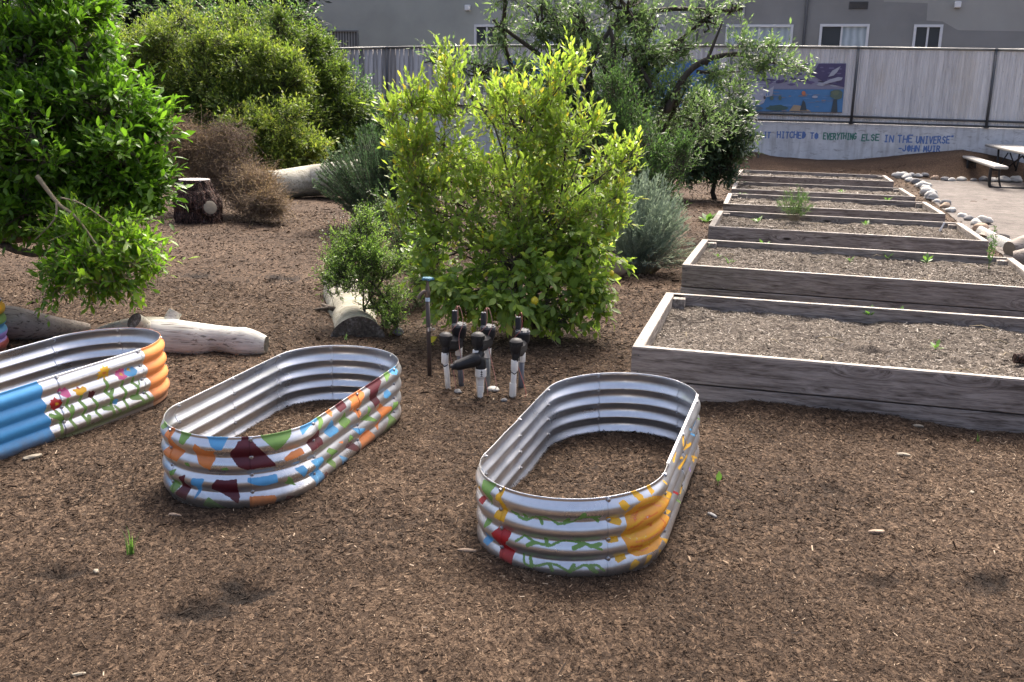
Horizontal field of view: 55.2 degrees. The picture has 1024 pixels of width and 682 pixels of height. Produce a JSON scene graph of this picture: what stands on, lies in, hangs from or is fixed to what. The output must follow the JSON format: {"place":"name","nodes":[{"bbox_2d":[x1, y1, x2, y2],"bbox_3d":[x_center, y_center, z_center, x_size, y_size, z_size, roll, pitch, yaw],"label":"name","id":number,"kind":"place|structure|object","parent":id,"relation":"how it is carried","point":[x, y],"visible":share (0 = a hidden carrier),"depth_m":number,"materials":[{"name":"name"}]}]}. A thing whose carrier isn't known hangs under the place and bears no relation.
{"place":"outdoors","nodes":[
{"label":"outdoors","id":0,"kind":"place"},
{"bbox_2d":[0,150,1023,681],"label":"ground","id":1,"kind":"structure","parent":0,"point":[948,164],"depth_m":3.94,"materials":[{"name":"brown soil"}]},
{"bbox_2d":[0,298,8,351],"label":"metal planter","id":2,"kind":"object","parent":1,"relation":"on","point":[4,340],"visible":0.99,"depth_m":6.55,"materials":[{"name":"multicoloured metal"}]},
{"bbox_2d":[22,453,41,459],"bbox_3d":[-2.280,0.551,4.659,0.089,0.022,0.044,-10,18,-39],"label":"chip","id":3,"kind":"object","parent":1,"relation":"on","point":[33,456],"visible":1,"depth_m":4.64,"materials":[{"name":"brown wood"}]},
{"bbox_2d":[4,305,90,339],"bbox_3d":[-3.633,-0.143,6.977,1.135,0.274,0.373,1,14,0],"label":"driftwood log","id":4,"kind":"object","parent":1,"relation":"on","point":[24,323],"visible":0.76,"depth_m":6.88,"materials":[{"name":"grey wood"}]},
{"bbox_2d":[4,0,121,131],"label":"hedge shrub","id":5,"kind":"object","parent":1,"relation":"on","point":[17,3],"depth_m":20.07,"materials":[{"name":"green plant"}]},
{"bbox_2d":[72,672,85,676],"bbox_3d":[-1.294,0.995,2.927,0.041,0.011,0.017,-6,16,-28],"label":"chip","id":6,"kind":"object","parent":1,"relation":"on","point":[78,673],"visible":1,"depth_m":2.92,"materials":[{"name":"brown wood"}]},
{"bbox_2d":[1,0,164,138],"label":"conifer tree","id":7,"kind":"object","parent":1,"relation":"on","point":[125,3],"depth_m":27.77,"materials":[{"name":"green plant"}]},
{"bbox_2d":[0,328,169,459],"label":"metal planter","id":8,"kind":"object","parent":1,"relation":"on","point":[60,387],"visible":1,"depth_m":5.21,"materials":[{"name":"metal"}]},
{"bbox_2d":[0,0,197,326],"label":"citrus tree","id":9,"kind":"object","parent":1,"relation":"on","point":[80,184],"visible":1,"depth_m":6.78,"materials":[{"name":"green plant"}]},
{"bbox_2d":[121,529,138,554],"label":"grass tuft","id":10,"kind":"object","parent":1,"relation":"on","point":[131,550],"visible":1,"depth_m":3.68,"materials":[{"name":"green plant"}]},
{"bbox_2d":[73,0,244,179],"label":"hedge shrub","id":11,"kind":"object","parent":1,"relation":"on","point":[163,40],"visible":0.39,"depth_m":19.15,"materials":[{"name":"green plant"}]},
{"bbox_2d":[94,308,268,354],"bbox_3d":[-2.275,-0.053,6.624,1.264,0.304,0.345,2,14,4],"label":"driftwood log","id":12,"kind":"object","parent":1,"relation":"on","point":[178,335],"visible":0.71,"depth_m":6.53,"materials":[{"name":"beige wood"}]},
{"bbox_2d":[115,0,271,105],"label":"conifer tree","id":13,"kind":"object","parent":1,"relation":"on","point":[135,14],"visible":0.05,"depth_m":28.08,"materials":[{"name":"green plant"}]},
{"bbox_2d":[172,178,223,223],"bbox_3d":[-4.245,-1.872,13.253,0.658,0.636,0.689,1,14,0],"label":"tree stump","id":14,"kind":"object","parent":1,"relation":"on","point":[204,205],"visible":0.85,"depth_m":13.01,"materials":[{"name":"brown wood"}]},
{"bbox_2d":[138,102,300,225],"bbox_3d":[-3.951,-2.566,13.999,3.370,1.644,1.790,12,18,38],"label":"brush pile","id":15,"kind":"object","parent":1,"relation":"on","point":[243,184],"visible":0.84,"depth_m":14.05,"materials":[{"name":"brown plant"}]},
{"bbox_2d":[104,0,336,110],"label":"hedge shrub","id":16,"kind":"object","parent":1,"relation":"on","point":[210,10],"visible":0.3,"depth_m":21.73,"materials":[{"name":"green plant"}]},
{"bbox_2d":[170,1,330,179],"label":"hedge shrub","id":17,"kind":"object","parent":1,"relation":"on","point":[281,70],"visible":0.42,"depth_m":19.20,"materials":[{"name":"green plant"}]},
{"bbox_2d":[209,85,338,170],"bbox_3d":[-4.482,-3.800,18.651,2.433,2.068,1.650,1,14,0],"label":"hedge shrub","id":18,"kind":"object","parent":1,"relation":"on","point":[288,145],"visible":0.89,"depth_m":18.38,"materials":[{"name":"green plant"}]},
{"bbox_2d":[227,0,331,56],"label":"conifer tree","id":19,"kind":"object","parent":1,"relation":"on","point":[305,3],"visible":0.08,"depth_m":31.40,"materials":[{"name":"green plant"}]},
{"bbox_2d":[160,345,400,507],"bbox_3d":[-1.080,0.376,4.868,0.716,0.343,1.655,5,14,14],"label":"metal planter","id":20,"kind":"object","parent":1,"relation":"on","point":[210,460],"visible":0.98,"depth_m":4.62,"materials":[{"name":"metal"}]},
{"bbox_2d":[217,0,376,163],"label":"hedge shrub","id":21,"kind":"object","parent":1,"relation":"on","point":[332,82],"visible":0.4,"depth_m":20.25,"materials":[{"name":"green plant"}]},
{"bbox_2d":[270,159,361,197],"bbox_3d":[-3.319,-2.756,16.788,2.168,0.737,0.931,1,14,0],"label":"driftwood log","id":22,"kind":"object","parent":1,"relation":"on","point":[300,177],"visible":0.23,"depth_m":16.62,"materials":[{"name":"beige wood"}]},
{"bbox_2d":[315,275,384,336],"bbox_3d":[-1.410,-0.259,8.277,0.503,0.450,2.284,-2,14,-12],"label":"fallen log","id":23,"kind":"object","parent":1,"relation":"on","point":[349,317],"visible":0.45,"depth_m":7.40,"materials":[{"name":"beige wood"}]},
{"bbox_2d":[309,49,399,163],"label":"hedge shrub","id":24,"kind":"object","parent":1,"relation":"on","point":[378,130],"visible":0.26,"depth_m":20.90,"materials":[{"name":"green plant"}]},
{"bbox_2d":[308,195,417,335],"bbox_3d":[-1.128,-0.556,7.464,0.877,1.092,0.971,1,14,0],"label":"fine leaved bush","id":25,"kind":"object","parent":1,"relation":"on","point":[350,257],"visible":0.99,"depth_m":7.40,"materials":[{"name":"green plant"}]},
{"bbox_2d":[311,114,449,229],"bbox_3d":[-1.720,-2.240,12.860,1.838,1.564,1.572,1,14,0],"label":"rosemary bush","id":26,"kind":"object","parent":1,"relation":"on","point":[370,173],"visible":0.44,"depth_m":12.66,"materials":[{"name":"green plant"}]},
{"bbox_2d":[392,327,403,334],"bbox_3d":[-0.854,-0.073,7.319,0.082,0.062,0.077,-12,19,-44],"label":"stone","id":27,"kind":"object","parent":1,"relation":"on","point":[400,330],"visible":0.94,"depth_m":7.30,"materials":[{"name":"stone"}]},
{"bbox_2d":[345,182,451,314],"bbox_3d":[-0.857,-0.795,8.390,0.790,1.128,1.059,-10,18,-39],"label":"feathery shrub","id":28,"kind":"object","parent":1,"relation":"on","point":[396,242],"visible":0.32,"depth_m":8.29,"materials":[{"name":"green plant"}]},
{"bbox_2d":[416,277,434,375],"bbox_3d":[-0.541,-0.040,6.149,0.081,0.729,0.102,14,19,43],"label":"hose bib","id":29,"kind":"object","parent":1,"relation":"on","point":[427,293],"visible":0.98,"depth_m":6.12,"materials":[{"name":"grey metal"}]},
{"bbox_2d":[439,306,466,388],"bbox_3d":[-0.359,0.075,5.931,0.160,0.581,0.186,1,14,0],"label":"irrigation valve","id":30,"kind":"object","parent":1,"relation":"on","point":[450,342],"visible":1,"depth_m":5.90,"materials":[{"name":"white plastic"}]},
{"bbox_2d":[457,548,476,551],"bbox_3d":[-0.173,0.807,3.780,0.078,0.017,0.020,3,14,6],"label":"wood chunk","id":31,"kind":"object","parent":1,"relation":"on","point":[467,549],"visible":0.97,"depth_m":3.77,"materials":[{"name":"beige wood"}]},
{"bbox_2d":[471,307,496,395],"bbox_3d":[-0.165,0.097,5.846,0.157,0.587,0.235,1,14,0],"label":"irrigation valve","id":32,"kind":"object","parent":1,"relation":"on","point":[482,339],"visible":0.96,"depth_m":5.83,"materials":[{"name":"black plastic"}]},
{"bbox_2d":[450,351,486,397],"bbox_3d":[-0.259,0.221,5.771,0.216,0.336,0.086,0,14,-5],"label":"irrigation filter","id":33,"kind":"object","parent":32,"relation":"attached to","point":[477,360],"visible":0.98,"depth_m":5.73,"materials":[{"name":"black plastic"}]},
{"bbox_2d":[488,386,498,391],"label":"stone","id":34,"kind":"object","parent":1,"relation":"on","point":[490,388],"visible":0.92,"depth_m":5.90,"materials":[{"name":"white stone"}]},
{"bbox_2d":[360,18,646,344],"bbox_3d":[-0.054,-1.136,7.199,2.121,2.397,1.586,1,14,0],"label":"lemon bush","id":35,"kind":"object","parent":1,"relation":"on","point":[501,292],"visible":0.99,"depth_m":7.06,"materials":[{"name":"green plant"}]},
{"bbox_2d":[509,312,529,397],"bbox_3d":[0.044,0.113,5.857,0.111,0.560,0.257,2,14,4],"label":"irrigation valve","id":36,"kind":"object","parent":1,"relation":"on","point":[519,342],"visible":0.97,"depth_m":5.81,"materials":[{"name":"white plastic"}]},
{"bbox_2d":[540,324,557,345],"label":"sprig","id":37,"kind":"object","parent":1,"relation":"on","point":[550,335],"visible":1,"depth_m":6.96,"materials":[{"name":"green plant"}]},
{"bbox_2d":[475,372,700,576],"bbox_3d":[0.387,0.530,4.373,0.775,0.346,1.732,3,15,17],"label":"metal planter","id":38,"kind":"object","parent":1,"relation":"on","point":[618,534],"visible":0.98,"depth_m":3.82,"materials":[{"name":"silver metal"}]},
{"bbox_2d":[586,253,627,278],"bbox_3d":[0.920,-0.744,9.775,0.530,0.308,0.280,-1,14,-11],"label":"boulder","id":39,"kind":"object","parent":1,"relation":"on","point":[619,272],"visible":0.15,"depth_m":9.68,"materials":[{"name":"grey stone"}]},
{"bbox_2d":[406,0,817,228],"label":"orchard tree","id":40,"kind":"object","parent":1,"relation":"on","point":[639,31],"visible":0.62,"depth_m":12.51,"materials":[{"name":"green plant"}]},
{"bbox_2d":[213,113,1023,162],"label":"painted wall","id":41,"kind":"structure","parent":1,"relation":"on","point":[827,141],"depth_m":27.88,"materials":[{"name":"paint"}]},
{"bbox_2d":[223,44,1023,128],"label":"board fence","id":42,"kind":"object","parent":41,"relation":"on","point":[955,87],"visible":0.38,"depth_m":27.30,"materials":[{"name":"wood"}]},
{"bbox_2d":[506,59,556,95],"bbox_3d":[0.676,-7.854,29.834,1.802,1.443,0.012,5,14,14],"label":"mural","id":43,"kind":"object","parent":42,"relation":"attached to","point":[529,72],"visible":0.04,"depth_m":29.76},
{"bbox_2d":[638,59,718,110],"bbox_3d":[4.801,-7.523,28.780,2.530,1.481,0.022,5,14,14],"label":"mural","id":44,"kind":"object","parent":42,"relation":"attached to","point":[694,72],"visible":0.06,"depth_m":28.61},
{"bbox_2d":[742,63,845,112],"bbox_3d":[7.981,-7.227,27.960,2.895,1.386,0.059,5,14,14],"label":"mural","id":45,"kind":"object","parent":42,"relation":"attached to","point":[822,91],"visible":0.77,"depth_m":27.91},
{"bbox_2d":[567,50,709,216],"bbox_3d":[1.433,-2.158,11.450,1.761,2.420,1.237,1,14,0],"label":"willowy shrub","id":46,"kind":"object","parent":1,"relation":"on","point":[624,119],"visible":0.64,"depth_m":11.32,"materials":[{"name":"green plant"}]},
{"bbox_2d":[601,163,711,273],"bbox_3d":[1.529,-1.256,10.073,1.383,1.128,1.072,10,16,32],"label":"sage bush","id":47,"kind":"object","parent":1,"relation":"on","point":[644,246],"visible":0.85,"depth_m":10.03,"materials":[{"name":"green plant"}]},
{"bbox_2d":[301,0,1023,128],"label":"apartment building","id":48,"kind":"structure","parent":1,"relation":"on","point":[996,24],"depth_m":34.09,"materials":[{"name":"paint"}]},
{"bbox_2d":[318,30,358,49],"bbox_3d":[-7.127,-11.772,39.086,2.199,1.200,0.090,5,14,16],"label":"window","id":49,"kind":"structure","parent":48,"relation":"in","point":[349,38],"depth_m":38.90,"materials":[{"name":"metal"}]},
{"bbox_2d":[474,24,498,44],"bbox_3d":[-0.965,-11.377,37.241,0.990,1.250,0.090,5,14,16],"label":"window","id":50,"kind":"structure","parent":48,"relation":"in","point":[481,27],"depth_m":37.23,"materials":[{"name":"white glass"}]},
{"bbox_2d":[533,24,608,43],"bbox_3d":[2.172,-11.080,36.324,2.875,1.250,0.090,5,14,16],"label":"window","id":51,"kind":"structure","parent":48,"relation":"in","point":[602,30],"depth_m":36.02,"materials":[{"name":"grey glass"}]},
{"bbox_2d":[613,24,665,43],"bbox_3d":[4.572,-10.854,35.623,1.986,1.250,0.090,5,14,16],"label":"window","id":52,"kind":"structure","parent":48,"relation":"in","point":[661,27],"depth_m":35.42,"materials":[{"name":"grey glass"}]},
{"bbox_2d":[725,24,793,44],"bbox_3d":[8.650,-10.469,34.431,2.300,1.250,0.090,5,14,16],"label":"window","id":53,"kind":"structure","parent":48,"relation":"in","point":[766,28],"depth_m":34.30,"materials":[{"name":"grey glass"}]},
{"bbox_2d":[818,24,869,46],"bbox_3d":[11.364,-10.227,33.634,1.614,1.250,0.090,5,14,16],"label":"window","id":54,"kind":"structure","parent":48,"relation":"in","point":[857,35],"depth_m":33.59,"materials":[{"name":"white glass"}]},
{"bbox_2d":[912,24,943,47],"bbox_3d":[13.917,-9.972,32.891,0.907,1.250,0.090,5,14,16],"label":"window","id":55,"kind":"structure","parent":48,"relation":"in","point":[924,35],"depth_m":32.85,"materials":[{"name":"white glass"}]},
{"bbox_2d":[641,80,765,199],"bbox_3d":[3.391,-3.674,18.141,2.596,2.312,1.678,1,14,0],"label":"dark shrub","id":56,"kind":"object","parent":1,"relation":"on","point":[721,165],"visible":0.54,"depth_m":17.88,"materials":[{"name":"green plant"}]},
{"bbox_2d":[698,213,716,221],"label":"plant","id":57,"kind":"object","parent":1,"relation":"on","point":[708,217],"visible":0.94,"depth_m":14.71,"materials":[{"name":"green plant"}]},
{"bbox_2d":[707,512,716,517],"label":"stone","id":58,"kind":"object","parent":1,"relation":"on","point":[712,514],"visible":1,"depth_m":4.16,"materials":[{"name":"white stone"}]},
{"bbox_2d":[716,471,721,484],"bbox_3d":[0.945,0.634,4.478,0.028,0.085,0.008,1,14,0],"label":"sprout","id":59,"kind":"object","parent":1,"relation":"on","point":[718,477],"visible":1,"depth_m":4.47,"materials":[{"name":"green plant"}]},
{"bbox_2d":[735,170,893,187],"bbox_3d":[6.063,-3.165,19.826,2.950,0.388,1.784,5,14,15],"label":"raised bed","id":60,"kind":"object","parent":1,"relation":"on","point":[862,180],"visible":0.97,"depth_m":19.23,"materials":[{"name":"grey wood"}]},
{"bbox_2d":[731,181,915,200],"bbox_3d":[5.370,-2.486,17.185,2.945,0.388,1.784,5,14,14],"label":"raised bed","id":61,"kind":"object","parent":1,"relation":"on","point":[850,192],"visible":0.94,"depth_m":17.33,"materials":[{"name":"grey wood"}]},
{"bbox_2d":[631,292,1023,432],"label":"raised bed","id":62,"kind":"object","parent":1,"relation":"on","point":[969,374],"visible":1,"depth_m":5.84,"materials":[{"name":"grey wood"}]},
{"bbox_2d":[930,339,939,349],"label":"seedling","id":63,"kind":"object","parent":62,"relation":"on","point":[936,345],"visible":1,"depth_m":6.12,"materials":[{"name":"green plant"}]},
{"bbox_2d":[1012,353,1023,363],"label":"wood chunk","id":64,"kind":"object","parent":62,"relation":"on","point":[1018,358],"visible":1,"depth_m":5.78,"materials":[{"name":"brown wood"}]},
{"bbox_2d":[723,193,945,221],"bbox_3d":[4.633,-1.845,14.420,2.944,0.388,1.780,5,14,14],"label":"raised bed","id":65,"kind":"object","parent":1,"relation":"on","point":[879,209],"visible":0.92,"depth_m":14.30,"materials":[{"name":"grey wood"}]},
{"bbox_2d":[708,211,988,255],"bbox_3d":[3.885,-1.200,11.669,2.945,0.388,1.782,5,14,14],"label":"raised bed","id":66,"kind":"object","parent":1,"relation":"on","point":[897,235],"visible":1,"depth_m":11.14,"materials":[{"name":"grey wood"}]},
{"bbox_2d":[680,239,1023,317],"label":"raised bed","id":67,"kind":"object","parent":1,"relation":"on","point":[952,282],"visible":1,"depth_m":8.45,"materials":[{"name":"grey wood"}]},
{"bbox_2d":[922,252,932,262],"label":"seedling","id":68,"kind":"object","parent":67,"relation":"on","point":[926,256],"visible":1,"depth_m":9.43,"materials":[{"name":"green plant"}]},
{"bbox_2d":[985,225,997,268],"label":"weed","id":69,"kind":"object","parent":67,"relation":"on","point":[992,248],"visible":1,"depth_m":8.97,"materials":[{"name":"green plant"}]},
{"bbox_2d":[868,529,884,533],"bbox_3d":[1.503,0.786,4.038,0.075,0.017,0.027,0,14,-6],"label":"wood chunk","id":70,"kind":"object","parent":1,"relation":"on","point":[877,531],"visible":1,"depth_m":4.03,"materials":[{"name":"beige wood"}]},
{"bbox_2d":[891,172,905,178],"bbox_3d":[10.013,-4.279,25.306,0.407,0.202,0.291,9,16,29],"label":"edging stone","id":71,"kind":"object","parent":1,"relation":"on","point":[898,175],"visible":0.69,"depth_m":25.21,"materials":[{"name":"white stone"}]},
{"bbox_2d":[896,452,910,455],"bbox_3d":[1.977,0.574,4.942,0.072,0.021,0.034,4,14,11],"label":"wood chunk","id":72,"kind":"object","parent":1,"relation":"on","point":[902,453],"visible":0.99,"depth_m":4.93,"materials":[{"name":"beige wood"}]},
{"bbox_2d":[901,173,911,179],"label":"edging stone","id":73,"kind":"object","parent":1,"relation":"on","point":[905,175],"visible":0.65,"depth_m":24.87,"materials":[{"name":"white stone"}]},
{"bbox_2d":[914,173,922,177],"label":"edging stone","id":74,"kind":"object","parent":1,"relation":"on","point":[918,175],"visible":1,"depth_m":25.37,"materials":[{"name":"grey stone"}]},
{"bbox_2d":[924,191,938,199],"bbox_3d":[8.324,-2.887,19.440,0.280,0.195,0.231,-1,14,-11],"label":"edging stone","id":75,"kind":"object","parent":1,"relation":"on","point":[930,195],"visible":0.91,"depth_m":19.36,"materials":[{"name":"grey stone"}]},
{"bbox_2d":[956,176,966,180],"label":"edging stone","id":76,"kind":"object","parent":1,"relation":"on","point":[961,178],"visible":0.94,"depth_m":24.81,"materials":[{"name":"white stone"}]},
{"bbox_2d":[914,178,1023,257],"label":"gravel court","id":77,"kind":"object","parent":1,"relation":"on","point":[1003,208],"visible":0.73,"depth_m":19.04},
{"bbox_2d":[910,178,920,183],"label":"edging stone","id":78,"kind":"object","parent":77,"relation":"on","point":[915,180],"visible":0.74,"depth_m":23.34,"materials":[{"name":"grey stone"}]},
{"bbox_2d":[915,181,931,188],"bbox_3d":[9.200,-3.479,21.891,0.355,0.198,0.259,4,14,12],"label":"edging stone","id":79,"kind":"object","parent":77,"relation":"on","point":[919,184],"visible":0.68,"depth_m":21.81,"materials":[{"name":"grey stone"}]},
{"bbox_2d":[919,186,937,195],"bbox_3d":[8.602,-3.084,20.252,0.371,0.225,0.321,12,17,37],"label":"edging stone","id":80,"kind":"object","parent":77,"relation":"on","point":[923,191],"visible":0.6,"depth_m":20.17,"materials":[{"name":"grey stone"}]},
{"bbox_2d":[930,175,938,179],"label":"edging stone","id":81,"kind":"object","parent":77,"relation":"on","point":[934,177],"visible":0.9,"depth_m":25.01,"materials":[{"name":"beige stone"}]},
{"bbox_2d":[940,177,948,180],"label":"edging stone","id":82,"kind":"object","parent":77,"relation":"on","point":[944,178],"visible":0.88,"depth_m":24.85,"materials":[{"name":"grey stone"}]},
{"bbox_2d":[940,202,949,207],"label":"edging stone","id":83,"kind":"object","parent":77,"relation":"on","point":[945,205],"visible":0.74,"depth_m":17.62,"materials":[{"name":"brown stone"}]},
{"bbox_2d":[940,199,951,204],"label":"edging stone","id":84,"kind":"object","parent":77,"relation":"on","point":[945,200],"visible":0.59,"depth_m":18.26,"materials":[{"name":"grey stone"}]},
{"bbox_2d":[945,207,956,212],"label":"edging stone","id":85,"kind":"object","parent":77,"relation":"on","point":[951,209],"visible":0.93,"depth_m":16.83,"materials":[{"name":"grey stone"}]},
{"bbox_2d":[957,213,966,216],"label":"edging stone","id":86,"kind":"object","parent":77,"relation":"on","point":[961,214],"visible":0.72,"depth_m":16.11,"materials":[{"name":"grey stone"}]},
{"bbox_2d":[963,215,974,220],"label":"edging stone","id":87,"kind":"object","parent":77,"relation":"on","point":[968,217],"visible":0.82,"depth_m":15.62,"materials":[{"name":"grey stone"}]},
{"bbox_2d":[970,218,981,224],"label":"edging stone","id":88,"kind":"object","parent":77,"relation":"on","point":[974,221],"visible":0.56,"depth_m":15.09,"materials":[{"name":"grey stone"}]},
{"bbox_2d":[972,223,988,230],"bbox_3d":[6.941,-1.676,14.495,0.192,0.154,0.280,-2,14,-15],"label":"edging stone","id":89,"kind":"object","parent":77,"relation":"on","point":[975,226],"visible":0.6,"depth_m":14.45,"materials":[{"name":"brown stone"}]},
{"bbox_2d":[979,176,987,180],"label":"edging stone","id":90,"kind":"object","parent":77,"relation":"on","point":[983,178],"visible":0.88,"depth_m":24.72,"materials":[{"name":"grey stone"}]},
{"bbox_2d":[977,215,993,223],"bbox_3d":[7.390,-1.883,15.311,0.211,0.162,0.260,-5,15,-24],"label":"edging stone","id":91,"kind":"object","parent":77,"relation":"on","point":[985,219],"visible":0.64,"depth_m":15.23,"materials":[{"name":"grey stone"}]},
{"bbox_2d":[979,228,996,237],"bbox_3d":[6.413,-1.393,13.214,0.268,0.265,0.286,1,14,0],"label":"driftwood piece","id":92,"kind":"object","parent":77,"relation":"on","point":[983,234],"visible":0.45,"depth_m":13.17,"materials":[{"name":"brown wood"}]},
{"bbox_2d":[962,144,1023,188],"bbox_3d":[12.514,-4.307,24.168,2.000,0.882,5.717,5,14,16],"label":"picnic table","id":93,"kind":"object","parent":77,"relation":"on","point":[998,167],"visible":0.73,"depth_m":23.91,"materials":[{"name":"wood"}]},
{"bbox_2d":[976,226,1009,246],"bbox_3d":[6.398,-1.275,12.946,0.141,0.359,1.122,2,14,3],"label":"driftwood piece","id":94,"kind":"object","parent":77,"relation":"on","point":[1001,241],"visible":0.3,"depth_m":12.95,"materials":[{"name":"brown wood"}]},
{"bbox_2d":[990,234,1009,243],"bbox_3d":[6.445,-1.324,12.929,0.240,0.194,0.234,1,14,0],"label":"driftwood piece","id":95,"kind":"object","parent":77,"relation":"on","point":[1007,236],"visible":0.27,"depth_m":12.85,"materials":[{"name":"brown wood"}]},
{"bbox_2d":[997,176,1010,181],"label":"edging stone","id":96,"kind":"object","parent":77,"relation":"on","point":[1005,179],"visible":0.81,"depth_m":24.53,"materials":[{"name":"grey stone"}]},
{"bbox_2d":[1003,235,1023,255],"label":"driftwood piece","id":97,"kind":"object","parent":77,"relation":"on","point":[1011,246],"visible":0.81,"depth_m":11.82,"materials":[{"name":"brown wood"}]},
{"bbox_2d":[1010,176,1022,182],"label":"edging stone","id":98,"kind":"object","parent":77,"relation":"on","point":[1016,179],"visible":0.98,"depth_m":24.55,"materials":[{"name":"grey stone"}]},
{"bbox_2d":[1013,249,1023,264],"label":"driftwood piece","id":99,"kind":"object","parent":77,"relation":"on","point":[1018,255],"visible":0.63,"depth_m":10.98,"materials":[{"name":"brown wood"}]},
{"bbox_2d":[776,184,816,220],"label":"weed","id":100,"kind":"object","parent":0,"point":[800,206],"visible":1,"depth_m":12.35,"materials":[{"name":"green plant"}]}
]}

